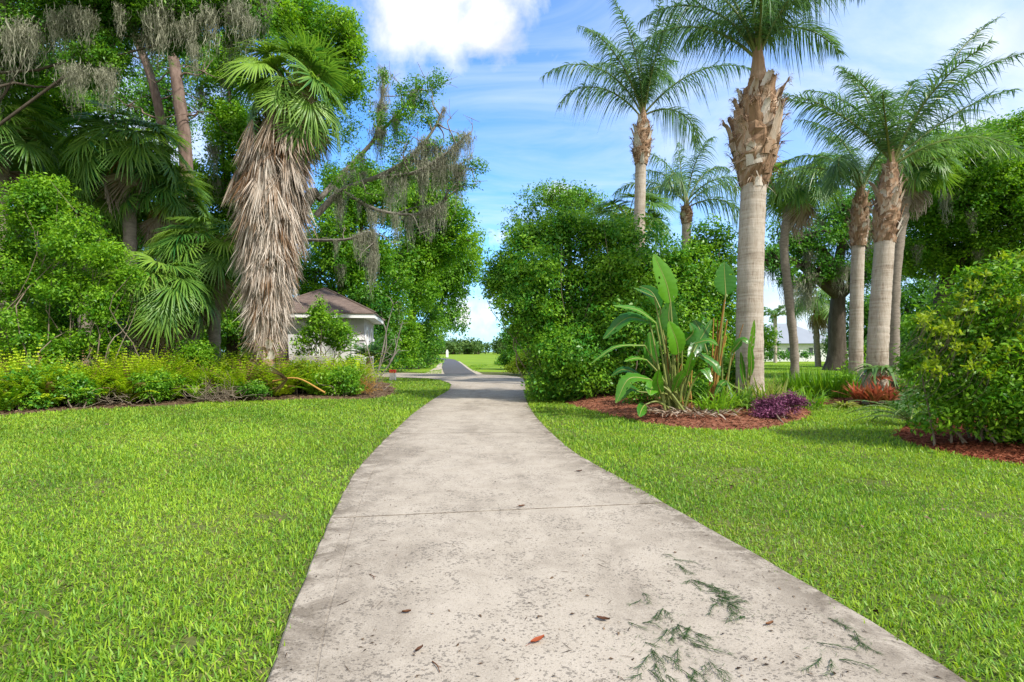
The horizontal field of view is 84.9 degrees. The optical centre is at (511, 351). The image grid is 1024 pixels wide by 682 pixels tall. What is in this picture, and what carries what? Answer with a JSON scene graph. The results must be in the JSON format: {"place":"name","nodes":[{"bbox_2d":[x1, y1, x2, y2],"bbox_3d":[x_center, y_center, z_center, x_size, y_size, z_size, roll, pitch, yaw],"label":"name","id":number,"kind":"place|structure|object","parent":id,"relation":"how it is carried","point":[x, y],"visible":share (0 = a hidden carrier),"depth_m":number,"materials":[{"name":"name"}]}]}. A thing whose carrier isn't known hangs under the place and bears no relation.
{"place":"outdoors","nodes":[
{"label":"outdoors","id":0,"kind":"place"},
{"bbox_2d":[32,352,838,371],"bbox_3d":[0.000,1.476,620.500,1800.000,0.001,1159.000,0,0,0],"label":"field","id":1,"kind":"structure","parent":0,"point":[482,359],"depth_m":77.25,"materials":[{"name":"green plant"}]},
{"bbox_2d":[342,285,404,370],"bbox_3d":[-9.389,-1.562,37.122,4.410,6.112,5.497,0,0,-14],"label":"shrub","id":2,"kind":"object","parent":1,"relation":"on","point":[363,297],"visible":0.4,"depth_m":37.35,"materials":[{"name":"green plant"}]},
{"bbox_2d":[377,295,425,371],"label":"vine clad shrub","id":3,"kind":"object","parent":1,"relation":"on","point":[409,341],"visible":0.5,"depth_m":41.62,"materials":[{"name":"green plant"}]},
{"bbox_2d":[400,295,450,368],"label":"vine clad shrub","id":4,"kind":"object","parent":1,"relation":"on","point":[428,345],"visible":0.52,"depth_m":49.29,"materials":[{"name":"green plant"}]},
{"bbox_2d":[374,150,495,368],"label":"oak tree","id":5,"kind":"object","parent":1,"relation":"on","point":[427,258],"visible":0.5,"depth_m":45.79,"materials":[{"name":"green plant"}]},
{"bbox_2d":[424,320,446,364],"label":"shrub","id":6,"kind":"object","parent":1,"relation":"on","point":[437,359],"visible":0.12,"depth_m":63.85,"materials":[{"name":"green plant"}]},
{"bbox_2d":[389,227,487,363],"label":"oak tree","id":7,"kind":"object","parent":1,"relation":"on","point":[457,280],"visible":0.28,"depth_m":63.53,"materials":[{"name":"green plant"}]},
{"bbox_2d":[426,361,481,373],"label":"path shoulder","id":8,"kind":"object","parent":1,"relation":"on","point":[439,365],"visible":0.71,"depth_m":46.35},
{"bbox_2d":[496,324,528,367],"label":"verge shrub","id":9,"kind":"object","parent":1,"relation":"on","point":[506,355],"visible":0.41,"depth_m":45.71,"materials":[{"name":"green plant"}]},
{"bbox_2d":[241,333,827,354],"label":"woods","id":10,"kind":"object","parent":1,"relation":"on","point":[454,346],"visible":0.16,"depth_m":320.74,"materials":[{"name":"green plant"}]},
{"bbox_2d":[763,321,782,363],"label":"broadleaf bush","id":11,"kind":"object","parent":1,"relation":"on","point":[768,338],"visible":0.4,"depth_m":49.55,"materials":[{"name":"green plant"}]},
{"bbox_2d":[764,305,785,362],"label":"feather palm","id":12,"kind":"object","parent":1,"relation":"on","point":[774,313],"visible":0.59,"depth_m":74.78,"materials":[{"name":"green plant"}]},
{"bbox_2d":[732,323,848,361],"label":"house","id":13,"kind":"structure","parent":1,"relation":"on","point":[805,339],"depth_m":85.00,"materials":[{"name":"metal"}]},
{"bbox_2d":[793,282,845,366],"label":"cabbage palm","id":14,"kind":"object","parent":1,"relation":"on","point":[820,318],"visible":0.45,"depth_m":54.52,"materials":[{"name":"green plant"}]},
{"bbox_2d":[820,335,847,356],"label":"broadleaf bush","id":15,"kind":"object","parent":1,"relation":"on","point":[823,341],"visible":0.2,"depth_m":65.58,"materials":[{"name":"green plant"}]},
{"bbox_2d":[764,178,908,370],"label":"live oak","id":16,"kind":"object","parent":1,"relation":"on","point":[829,275],"visible":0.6,"depth_m":41.80,"materials":[{"name":"green plant"}]},
{"bbox_2d":[845,271,937,361],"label":"broadleaf tree","id":17,"kind":"object","parent":1,"relation":"on","point":[913,292],"visible":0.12,"depth_m":51.12,"materials":[{"name":"green plant"}]},
{"bbox_2d":[436,358,474,373],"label":"path","id":18,"kind":"structure","parent":0,"point":[451,366],"depth_m":51.51,"materials":[{"name":"concrete"}]},
{"bbox_2d":[0,364,1023,681],"bbox_3d":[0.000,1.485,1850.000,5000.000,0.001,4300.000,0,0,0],"label":"ground","id":19,"kind":"structure","parent":0,"point":[190,642],"depth_m":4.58,"materials":[{"name":"green plant"}]},
{"bbox_2d":[0,45,109,362],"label":"broadleaf tree","id":20,"kind":"object","parent":19,"relation":"on","point":[56,102],"visible":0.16,"depth_m":21.05,"materials":[{"name":"green plant"}]},
{"bbox_2d":[38,32,220,361],"bbox_3d":[-21.517,-8.858,30.802,12.154,20.825,6.542,0,0,-14],"label":"broadleaf tree","id":21,"kind":"object","parent":19,"relation":"on","point":[167,103],"visible":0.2,"depth_m":31.23,"materials":[{"name":"plant"}]},
{"bbox_2d":[7,161,299,360],"bbox_3d":[-27.340,-6.351,34.882,30.877,17.314,15.789,0,0,0],"label":"broadleaf tree","id":22,"kind":"object","parent":19,"relation":"on","point":[116,341],"visible":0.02,"depth_m":34.92,"materials":[{"name":"green plant"}]},
{"bbox_2d":[0,381,396,415],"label":"leaf litter bed","id":23,"kind":"object","parent":19,"relation":"on","point":[380,393],"visible":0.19,"depth_m":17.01,"materials":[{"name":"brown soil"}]},
{"bbox_2d":[0,360,70,410],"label":"bed shrub","id":24,"kind":"object","parent":23,"relation":"on","point":[29,402],"visible":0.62,"depth_m":13.96,"materials":[{"name":"green plant"}]},
{"bbox_2d":[0,91,73,365],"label":"cabbage palm","id":25,"kind":"object","parent":23,"relation":"on","point":[37,148],"visible":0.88,"depth_m":19.48,"materials":[{"name":"green plant"}]},
{"bbox_2d":[40,371,104,407],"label":"bed shrub","id":26,"kind":"object","parent":23,"relation":"on","point":[83,401],"visible":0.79,"depth_m":14.47,"materials":[{"name":"green plant"}]},
{"bbox_2d":[0,169,149,372],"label":"shrub","id":27,"kind":"object","parent":23,"relation":"on","point":[42,196],"visible":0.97,"depth_m":16.61,"materials":[{"name":"green plant"}]},
{"bbox_2d":[12,179,149,367],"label":"cabbage palm","id":28,"kind":"object","parent":23,"relation":"on","point":[96,204],"visible":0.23,"depth_m":20.79,"materials":[{"name":"green plant"}]},
{"bbox_2d":[7,172,179,347],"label":"broadleaf tree","id":29,"kind":"object","parent":23,"relation":"on","point":[61,323],"visible":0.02,"depth_m":24.40,"materials":[{"name":"green plant"}]},
{"bbox_2d":[75,383,138,407],"bbox_3d":[-10.833,1.252,14.936,2.229,0.902,1.498,0,0,0],"label":"brush pile","id":30,"kind":"object","parent":23,"relation":"on","point":[119,396],"visible":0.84,"depth_m":14.99,"materials":[{"name":"plant"}]},
{"bbox_2d":[47,98,196,362],"bbox_3d":[-14.406,-3.637,20.994,4.788,10.381,4.692,0,0,0],"label":"cabbage palm","id":31,"kind":"object","parent":23,"relation":"on","point":[122,147],"visible":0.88,"depth_m":20.12,"materials":[{"name":"green plant"}]},
{"bbox_2d":[0,0,282,125],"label":"live oak","id":32,"kind":"object","parent":23,"relation":"on","point":[104,32],"visible":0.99,"depth_m":17.48,"materials":[{"name":"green plant"}]},
{"bbox_2d":[84,250,222,363],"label":"cabbage palm","id":33,"kind":"object","parent":23,"relation":"on","point":[157,322],"visible":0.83,"depth_m":18.01,"materials":[{"name":"green plant"}]},
{"bbox_2d":[95,163,214,355],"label":"cabbage palm","id":34,"kind":"object","parent":23,"relation":"on","point":[155,217],"visible":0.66,"depth_m":21.50,"materials":[{"name":"green plant"}]},
{"bbox_2d":[126,367,185,404],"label":"bed shrub","id":35,"kind":"object","parent":23,"relation":"on","point":[164,384],"visible":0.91,"depth_m":15.63,"materials":[{"name":"green plant"}]},
{"bbox_2d":[114,38,205,354],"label":"pine tree","id":36,"kind":"object","parent":23,"relation":"on","point":[157,99],"visible":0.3,"depth_m":24.87,"materials":[{"name":"green plant"}]},
{"bbox_2d":[132,31,239,355],"bbox_3d":[-14.369,-7.431,23.650,4.975,17.971,4.059,0,0,0],"label":"pine tree","id":37,"kind":"object","parent":23,"relation":"on","point":[182,115],"visible":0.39,"depth_m":23.84,"materials":[{"name":"brown plant"}]},
{"bbox_2d":[130,236,242,357],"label":"cabbage palm","id":38,"kind":"object","parent":23,"relation":"on","point":[146,252],"visible":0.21,"depth_m":19.95,"materials":[{"name":"green plant"}]},
{"bbox_2d":[163,338,220,372],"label":"bed shrub","id":39,"kind":"object","parent":23,"relation":"on","point":[206,352],"visible":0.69,"depth_m":18.65,"materials":[{"name":"green plant"}]},
{"bbox_2d":[0,348,384,399],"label":"dry ferns","id":40,"kind":"object","parent":23,"relation":"on","point":[139,384],"visible":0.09,"depth_m":16.88,"materials":[{"name":"green plant"}]},
{"bbox_2d":[145,216,246,368],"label":"cabbage palm","id":41,"kind":"object","parent":23,"relation":"on","point":[185,237],"visible":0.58,"depth_m":19.46,"materials":[{"name":"green plant"}]},
{"bbox_2d":[0,335,397,409],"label":"fern undergrowth","id":42,"kind":"object","parent":23,"relation":"on","point":[122,385],"visible":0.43,"depth_m":16.51,"materials":[{"name":"green plant"}]},
{"bbox_2d":[267,367,325,392],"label":"fallen frond","id":43,"kind":"object","parent":42,"relation":"on","point":[283,377],"visible":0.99,"depth_m":16.88,"materials":[{"name":"brown plant"}]},
{"bbox_2d":[157,366,271,402],"bbox_3d":[-8.734,1.025,16.295,3.043,1.232,1.830,0,0,0],"label":"brush pile","id":44,"kind":"object","parent":23,"relation":"on","point":[207,396],"visible":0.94,"depth_m":16.28,"materials":[{"name":"plant"}]},
{"bbox_2d":[209,347,253,372],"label":"bed shrub","id":45,"kind":"object","parent":23,"relation":"on","point":[226,361],"visible":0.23,"depth_m":18.71,"materials":[{"name":"green plant"}]},
{"bbox_2d":[230,379,272,400],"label":"bed shrub","id":46,"kind":"object","parent":23,"relation":"on","point":[256,388],"visible":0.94,"depth_m":16.72,"materials":[{"name":"green plant"}]},
{"bbox_2d":[212,23,351,390],"bbox_3d":[-7.359,-4.577,18.561,4.373,11.717,4.598,0,0,0],"label":"fan palm","id":47,"kind":"object","parent":23,"relation":"on","point":[287,138],"visible":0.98,"depth_m":17.81,"materials":[{"name":"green plant"}]},
{"bbox_2d":[274,356,323,393],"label":"bed shrub","id":48,"kind":"object","parent":23,"relation":"on","point":[309,365],"visible":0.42,"depth_m":18.44,"materials":[{"name":"green plant"}]},
{"bbox_2d":[293,356,333,365],"bbox_3d":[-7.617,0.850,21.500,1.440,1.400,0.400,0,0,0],"label":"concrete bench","id":49,"kind":"object","parent":23,"relation":"on","point":[313,358],"visible":0.21,"depth_m":21.30,"materials":[{"name":"beige concrete"}]},
{"bbox_2d":[289,293,368,366],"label":"young tree","id":50,"kind":"object","parent":23,"relation":"on","point":[337,332],"visible":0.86,"depth_m":23.74,"materials":[{"name":"green plant"}]},
{"bbox_2d":[300,369,364,394],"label":"tall weeds","id":51,"kind":"object","parent":23,"relation":"on","point":[329,393],"visible":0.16,"depth_m":18.26,"materials":[{"name":"green plant"}]},
{"bbox_2d":[308,363,367,395],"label":"bed shrub","id":52,"kind":"object","parent":23,"relation":"on","point":[344,375],"visible":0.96,"depth_m":18.09,"materials":[{"name":"green plant"}]},
{"bbox_2d":[318,360,394,392],"bbox_3d":[-5.587,0.837,18.919,3.075,1.187,2.273,0,0,0],"label":"brush pile","id":53,"kind":"object","parent":23,"relation":"on","point":[376,385],"visible":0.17,"depth_m":19.09,"materials":[{"name":"brown plant"}]},
{"bbox_2d":[340,373,388,395],"bbox_3d":[-5.153,1.070,18.865,1.690,0.856,1.686,0,0,36],"label":"brush pile","id":54,"kind":"object","parent":23,"relation":"on","point":[369,386],"visible":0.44,"depth_m":18.75,"materials":[{"name":"brown plant"}]},
{"bbox_2d":[340,335,401,376],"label":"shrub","id":55,"kind":"object","parent":23,"relation":"on","point":[372,348],"visible":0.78,"depth_m":24.85,"materials":[{"name":"green plant"}]},
{"bbox_2d":[351,295,408,380],"bbox_3d":[-5.221,-0.522,21.992,2.354,3.472,0.961,0,0,0],"label":"bare bush","id":56,"kind":"object","parent":23,"relation":"on","point":[382,361],"visible":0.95,"depth_m":21.98,"materials":[{"name":"brown wood"}]},
{"bbox_2d":[304,61,490,298],"bbox_3d":[-6.111,-6.400,26.489,9.361,15.904,6.242,0,0,36],"label":"dead oak","id":57,"kind":"object","parent":23,"relation":"on","point":[443,162],"visible":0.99,"depth_m":25.91,"materials":[{"name":"plant"}]},
{"bbox_2d":[155,29,261,357],"bbox_3d":[-14.482,-7.012,27.887,7.308,17.127,5.500,0,0,0],"label":"broadleaf tree","id":58,"kind":"object","parent":19,"relation":"on","point":[218,138],"visible":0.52,"depth_m":26.62,"materials":[{"name":"green plant"}]},
{"bbox_2d":[264,0,376,362],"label":"broadleaf tree","id":59,"kind":"object","parent":19,"relation":"on","point":[337,25],"visible":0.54,"depth_m":23.55,"materials":[{"name":"green plant"}]},
{"bbox_2d":[287,287,384,363],"bbox_3d":[-9.666,-0.885,29.232,5.567,4.870,6.458,0,0,-9],"label":"gatehouse","id":60,"kind":"object","parent":19,"relation":"on","point":[362,318],"visible":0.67,"depth_m":26.88,"materials":[{"name":"grey paint"}]},
{"bbox_2d":[292,156,429,332],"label":"oak tree","id":61,"kind":"object","parent":19,"relation":"on","point":[343,271],"visible":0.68,"depth_m":38.17,"materials":[{"name":"green plant"}]},
{"bbox_2d":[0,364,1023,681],"bbox_3d":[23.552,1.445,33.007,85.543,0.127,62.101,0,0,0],"label":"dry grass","id":62,"kind":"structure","parent":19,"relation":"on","point":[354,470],"depth_m":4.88,"materials":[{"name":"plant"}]},
{"bbox_2d":[17,403,1023,613],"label":"lawn leaves","id":63,"kind":"object","parent":19,"relation":"on","point":[731,486],"visible":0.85,"depth_m":5.53,"materials":[{"name":"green plant"}]},
{"bbox_2d":[503,348,537,374],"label":"verge shrub","id":64,"kind":"object","parent":19,"relation":"on","point":[512,368],"visible":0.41,"depth_m":35.43,"materials":[{"name":"green plant"}]},
{"bbox_2d":[497,176,608,269],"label":"feathery tree","id":65,"kind":"object","parent":19,"relation":"on","point":[576,201],"visible":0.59,"depth_m":29.05,"materials":[{"name":"green plant"}]},
{"bbox_2d":[587,192,684,253],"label":"cabbage palm","id":66,"kind":"object","parent":19,"relation":"on","point":[653,202],"visible":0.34,"depth_m":24.28,"materials":[{"name":"green plant"}]},
{"bbox_2d":[538,0,750,385],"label":"queen palm","id":67,"kind":"object","parent":19,"relation":"on","point":[642,131],"visible":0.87,"depth_m":21.80,"materials":[{"name":"green plant"}]},
{"bbox_2d":[612,136,740,248],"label":"queen palm","id":68,"kind":"object","parent":19,"relation":"on","point":[677,183],"visible":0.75,"depth_m":29.75,"materials":[{"name":"green plant"}]},
{"bbox_2d":[562,389,810,429],"bbox_3d":[4.713,1.323,16.065,6.904,0.315,11.121,0,0,0],"label":"mulch bed","id":69,"kind":"object","parent":19,"relation":"on","point":[659,419],"visible":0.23,"depth_m":12.19,"materials":[{"name":"brown wood"}]},
{"bbox_2d":[476,203,738,401],"bbox_3d":[3.207,-1.472,17.408,8.840,6.139,5.128,0,0,0],"label":"hedge","id":70,"kind":"object","parent":69,"relation":"on","point":[562,330],"visible":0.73,"depth_m":16.70,"materials":[{"name":"green plant"}]},
{"bbox_2d":[590,254,720,416],"bbox_3d":[3.251,-0.403,12.397,3.185,3.516,1.506,0,0,-8],"label":"paddle leaf plant","id":71,"kind":"object","parent":69,"relation":"on","point":[671,333],"visible":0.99,"depth_m":12.38,"materials":[{"name":"green plant"}]},
{"bbox_2d":[614,354,735,403],"bbox_3d":[4.490,0.718,14.185,3.819,1.558,1.758,0,0,-10],"label":"leafy plant","id":72,"kind":"object","parent":69,"relation":"on","point":[700,383],"visible":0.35,"depth_m":14.08,"materials":[{"name":"green plant"}]},
{"bbox_2d":[645,403,744,420],"bbox_3d":[3.896,1.270,12.028,2.448,0.238,1.566,0,0,0],"label":"leaf debris","id":73,"kind":"object","parent":69,"relation":"on","point":[689,410],"visible":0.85,"depth_m":11.91,"materials":[{"name":"beige plant"}]},
{"bbox_2d":[680,386,753,413],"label":"strap leaf plant","id":74,"kind":"object","parent":69,"relation":"on","point":[721,402],"visible":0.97,"depth_m":12.15,"materials":[{"name":"green plant"}]},
{"bbox_2d":[693,262,748,405],"bbox_3d":[4.891,-0.378,13.187,1.276,3.470,0.583,0,0,27],"label":"paddle leaf plant","id":75,"kind":"object","parent":69,"relation":"on","point":[724,282],"visible":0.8,"depth_m":13.16,"materials":[{"name":"green plant"}]},
{"bbox_2d":[704,320,755,399],"bbox_3d":[4.883,0.287,13.027,1.949,2.077,0.855,0,0,-38],"label":"paddle leaf plant","id":76,"kind":"object","parent":69,"relation":"on","point":[751,363],"visible":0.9,"depth_m":13.16,"materials":[{"name":"green plant"}]},
{"bbox_2d":[708,377,766,410],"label":"strap leaf plant","id":77,"kind":"object","parent":69,"relation":"on","point":[747,395],"visible":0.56,"depth_m":12.72,"materials":[{"name":"green plant"}]},
{"bbox_2d":[628,0,864,397],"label":"queen palm","id":78,"kind":"object","parent":69,"relation":"on","point":[754,132],"visible":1,"depth_m":13.80,"materials":[{"name":"green plant"}]},
{"bbox_2d":[736,375,807,405],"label":"strap leaf plant","id":79,"kind":"object","parent":69,"relation":"on","point":[769,391],"visible":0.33,"depth_m":12.70,"materials":[{"name":"green plant"}]},
{"bbox_2d":[748,390,813,422],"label":"purple plant","id":80,"kind":"object","parent":69,"relation":"on","point":[777,407],"visible":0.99,"depth_m":11.89,"materials":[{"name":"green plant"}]},
{"bbox_2d":[774,384,835,410],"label":"strap leaf plant","id":81,"kind":"object","parent":69,"relation":"on","point":[817,401],"visible":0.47,"depth_m":14.29,"materials":[{"name":"green plant"}]},
{"bbox_2d":[765,151,845,378],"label":"cabbage palm","id":82,"kind":"object","parent":19,"relation":"on","point":[793,212],"visible":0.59,"depth_m":25.82,"materials":[{"name":"green plant"}]},
{"bbox_2d":[831,400,860,408],"bbox_3d":[8.817,1.441,14.820,0.830,0.355,0.828,0,0,0],"label":"bromeliad","id":83,"kind":"object","parent":19,"relation":"on","point":[842,404],"visible":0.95,"depth_m":14.71,"materials":[{"name":"green plant"}]},
{"bbox_2d":[813,397,899,405],"bbox_3d":[11.185,1.391,18.687,3.320,0.182,7.910,0,0,34],"label":"mulch bed","id":84,"kind":"object","parent":19,"relation":"on","point":[841,399],"visible":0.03,"depth_m":16.07,"materials":[{"name":"brown wood"}]},
{"bbox_2d":[765,364,890,397],"bbox_3d":[9.777,0.897,17.592,3.794,1.122,3.081,0,0,0],"label":"tall grass clump","id":85,"kind":"object","parent":84,"relation":"on","point":[801,380],"visible":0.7,"depth_m":16.91,"materials":[{"name":"green plant"}]},
{"bbox_2d":[831,370,859,389],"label":"leafy plant","id":86,"kind":"object","parent":84,"relation":"on","point":[842,375],"visible":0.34,"depth_m":16.95,"materials":[{"name":"green plant"}]},
{"bbox_2d":[767,119,929,377],"bbox_3d":[11.183,-3.243,18.997,4.574,9.586,4.660,0,0,29],"label":"queen palm","id":87,"kind":"object","parent":84,"relation":"on","point":[837,171],"visible":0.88,"depth_m":18.83,"materials":[{"name":"green plant"}]},
{"bbox_2d":[837,345,866,374],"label":"leafy plant","id":88,"kind":"object","parent":84,"relation":"on","point":[846,362],"visible":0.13,"depth_m":19.95,"materials":[{"name":"green plant"}]},
{"bbox_2d":[835,381,880,399],"bbox_3d":[9.464,1.043,15.330,1.153,0.559,1.052,0,0,41],"label":"bromeliad","id":89,"kind":"object","parent":84,"relation":"on","point":[853,394],"visible":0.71,"depth_m":15.21,"materials":[{"name":"red plant"}]},
{"bbox_2d":[862,375,869,404],"bbox_3d":[9.850,1.095,15.600,0.170,0.910,0.170,0,0,0],"label":"garden post","id":90,"kind":"object","parent":84,"relation":"on","point":[864,386],"visible":0.48,"depth_m":15.53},
{"bbox_2d":[854,382,895,400],"bbox_3d":[9.617,1.028,14.907,0.983,0.583,1.002,0,0,0],"label":"bromeliad","id":91,"kind":"object","parent":84,"relation":"on","point":[868,395],"visible":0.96,"depth_m":14.73,"materials":[{"name":"red plant"}]},
{"bbox_2d":[781,13,1023,402],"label":"queen palm","id":92,"kind":"object","parent":84,"relation":"on","point":[886,213],"visible":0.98,"depth_m":15.79,"materials":[{"name":"green plant"}]},
{"bbox_2d":[850,361,905,387],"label":"staghorn fern","id":93,"kind":"object","parent":92,"relation":"attached to","point":[874,369],"visible":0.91,"depth_m":15.37,"materials":[{"name":"green plant"}]},
{"bbox_2d":[873,382,905,400],"bbox_3d":[10.013,1.009,14.917,0.988,0.618,1.157,0,0,0],"label":"bromeliad","id":94,"kind":"object","parent":19,"relation":"on","point":[890,397],"visible":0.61,"depth_m":14.89,"materials":[{"name":"red plant"}]},
{"bbox_2d":[894,369,932,392],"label":"leafy plant","id":95,"kind":"object","parent":19,"relation":"on","point":[908,385],"visible":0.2,"depth_m":19.81,"materials":[{"name":"green plant"}]},
{"bbox_2d":[865,136,968,378],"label":"cabbage palm","id":96,"kind":"object","parent":19,"relation":"on","point":[924,176],"visible":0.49,"depth_m":23.79,"materials":[{"name":"green plant"}]},
{"bbox_2d":[864,107,1023,375],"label":"live oak","id":97,"kind":"object","parent":19,"relation":"on","point":[979,217],"visible":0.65,"depth_m":27.73,"materials":[{"name":"green plant"}]},
{"bbox_2d":[888,416,1023,464],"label":"mulch bed","id":98,"kind":"object","parent":19,"relation":"on","point":[949,445],"visible":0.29,"depth_m":8.49,"materials":[{"name":"brown wood"}]},
{"bbox_2d":[846,394,948,427],"bbox_3d":[8.048,1.213,11.248,2.393,0.852,2.088,0,0,0],"label":"cycad","id":99,"kind":"object","parent":98,"relation":"on","point":[898,414],"visible":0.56,"depth_m":11.25,"materials":[{"name":"green plant"}]},
{"bbox_2d":[888,246,1023,446],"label":"shrub","id":100,"kind":"object","parent":98,"relation":"on","point":[988,304],"visible":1,"depth_m":8.38,"materials":[{"name":"green plant"}]},
{"bbox_2d":[900,279,1014,351],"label":"broadleaf tree","id":101,"kind":"object","parent":19,"relation":"on","point":[904,338],"visible":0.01,"depth_m":40.24,"materials":[{"name":"green plant"}]},
{"bbox_2d":[15,0,1023,351],"label":"sky","id":102,"kind":"structure","parent":0,"point":[498,52],"materials":[{"name":"blue"}]},
{"bbox_2d":[267,373,966,681],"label":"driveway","id":103,"kind":"structure","parent":0,"point":[493,420],"depth_m":3.49,"materials":[{"name":"concrete"}]},
{"bbox_2d":[278,420,942,681],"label":"leaf crumbs","id":104,"kind":"object","parent":103,"relation":"on","point":[632,659],"visible":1,"depth_m":2.94,"materials":[{"name":"brown plant"}]},
{"bbox_2d":[592,554,883,681],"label":"clippings","id":105,"kind":"object","parent":103,"relation":"on","point":[685,636],"visible":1,"depth_m":2.81,"materials":[{"name":"plant"}]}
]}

